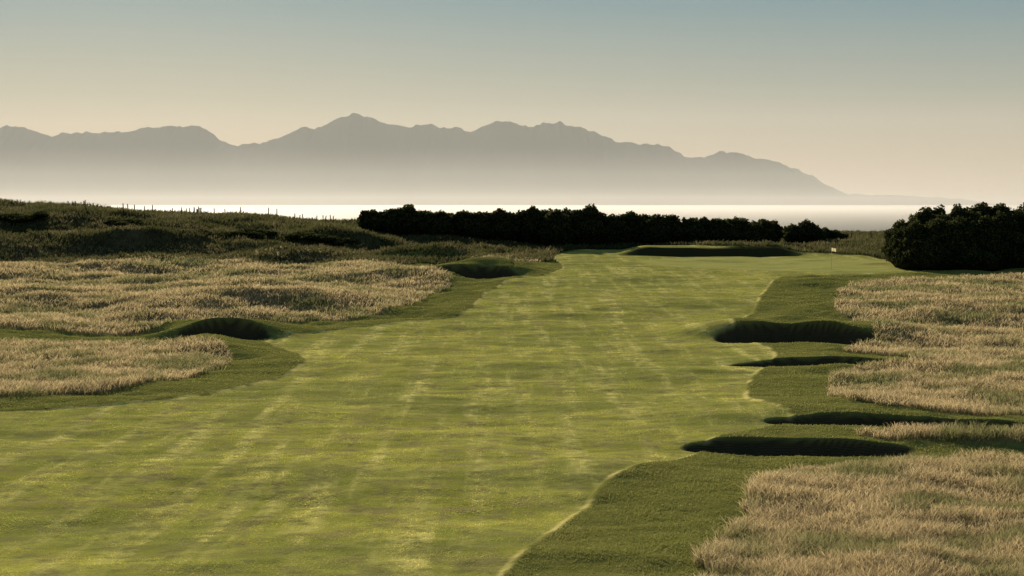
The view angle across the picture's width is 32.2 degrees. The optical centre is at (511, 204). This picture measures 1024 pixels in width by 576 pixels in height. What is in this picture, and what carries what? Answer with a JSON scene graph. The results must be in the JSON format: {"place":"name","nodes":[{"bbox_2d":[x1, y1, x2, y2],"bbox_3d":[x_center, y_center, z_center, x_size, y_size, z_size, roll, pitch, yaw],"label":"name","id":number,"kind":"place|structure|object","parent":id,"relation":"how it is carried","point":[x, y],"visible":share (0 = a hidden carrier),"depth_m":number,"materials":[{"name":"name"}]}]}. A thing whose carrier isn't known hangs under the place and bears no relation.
{"place":"outdoors","nodes":[
{"label":"outdoors","id":0,"kind":"place"},
{"bbox_2d":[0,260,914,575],"bbox_3d":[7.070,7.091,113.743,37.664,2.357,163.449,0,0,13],"label":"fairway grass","id":1,"kind":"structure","parent":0,"point":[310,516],"depth_m":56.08,"materials":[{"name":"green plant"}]},
{"bbox_2d":[0,113,1020,205],"bbox_3d":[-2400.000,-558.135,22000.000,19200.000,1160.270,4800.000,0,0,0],"label":"mountain range","id":2,"kind":"structure","parent":0,"point":[353,159],"depth_m":20844.95,"materials":[{"name":"grey stone"}]},
{"bbox_2d":[0,203,1023,575],"bbox_3d":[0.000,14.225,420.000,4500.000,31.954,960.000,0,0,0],"label":"golf course ground","id":3,"kind":"structure","parent":0,"point":[758,335],"depth_m":66.06,"materials":[{"name":"green plant"}]},
{"bbox_2d":[0,210,49,222],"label":"gorse bush","id":4,"kind":"object","parent":3,"relation":"on","point":[16,217],"visible":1,"depth_m":210.85,"materials":[{"name":"green plant"}]},
{"bbox_2d":[104,217,141,227],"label":"gorse bush","id":5,"kind":"object","parent":3,"relation":"on","point":[118,222],"visible":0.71,"depth_m":213.53,"materials":[{"name":"green plant"}]},
{"bbox_2d":[67,200,360,221],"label":"post and wire fence","id":6,"kind":"object","parent":3,"relation":"on","point":[198,210],"visible":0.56,"depth_m":244.33,"materials":[{"name":"brown wood"}]},
{"bbox_2d":[187,228,241,239],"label":"gorse bush","id":7,"kind":"object","parent":3,"relation":"on","point":[230,234],"visible":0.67,"depth_m":204.24,"materials":[{"name":"green plant"}]},
{"bbox_2d":[238,228,278,237],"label":"gorse bush","id":8,"kind":"object","parent":3,"relation":"on","point":[262,233],"visible":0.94,"depth_m":205.85,"materials":[{"name":"green plant"}]},
{"bbox_2d":[280,230,357,245],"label":"gorse bush","id":9,"kind":"object","parent":3,"relation":"on","point":[324,238],"visible":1,"depth_m":202.28,"materials":[{"name":"green plant"}]},
{"bbox_2d":[0,198,887,265],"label":"dune grass","id":10,"kind":"structure","parent":3,"relation":"on","point":[873,245],"depth_m":205.47,"materials":[{"name":"green plant"}]},
{"bbox_2d":[0,243,1023,575],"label":"fescue rough grass","id":11,"kind":"structure","parent":3,"relation":"on","point":[910,533],"depth_m":79.07,"materials":[{"name":"beige plant"}]},
{"bbox_2d":[0,257,1023,575],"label":"semi rough grass","id":12,"kind":"structure","parent":3,"relation":"on","point":[640,539],"depth_m":55.26,"materials":[{"name":"green plant"}]},
{"bbox_2d":[357,203,784,247],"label":"gorse hedge","id":13,"kind":"object","parent":3,"relation":"on","point":[591,225],"visible":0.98,"depth_m":223.57,"materials":[{"name":"green plant"}]},
{"bbox_2d":[734,216,755,223],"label":"gorse bush","id":14,"kind":"object","parent":3,"relation":"on","point":[739,218],"visible":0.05,"depth_m":230.60,"materials":[{"name":"green plant"}]},
{"bbox_2d":[783,219,826,242],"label":"gorse bush","id":15,"kind":"object","parent":3,"relation":"on","point":[807,230],"visible":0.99,"depth_m":234.19,"materials":[{"name":"green plant"}]},
{"bbox_2d":[831,248,835,269],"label":"golf flag","id":16,"kind":"object","parent":3,"relation":"on","point":[833,249],"visible":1,"depth_m":169.97,"materials":[{"name":"fabric"}]},
{"bbox_2d":[822,227,850,239],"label":"gorse bush","id":17,"kind":"object","parent":3,"relation":"on","point":[835,234],"visible":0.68,"depth_m":237.97,"materials":[{"name":"green plant"}]},
{"bbox_2d":[881,201,1023,270],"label":"gorse thicket","id":18,"kind":"object","parent":3,"relation":"on","point":[983,236],"visible":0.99,"depth_m":174.47,"materials":[{"name":"green plant"}]},
{"bbox_2d":[0,0,1023,204],"label":"sky","id":19,"kind":"structure","parent":0,"point":[921,98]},
{"bbox_2d":[111,206,1022,231],"bbox_3d":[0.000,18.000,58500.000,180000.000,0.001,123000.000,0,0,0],"label":"sea","id":20,"kind":"structure","parent":0,"point":[861,218],"depth_m":4708.92,"materials":[{"name":"grey liquid"}]}
]}

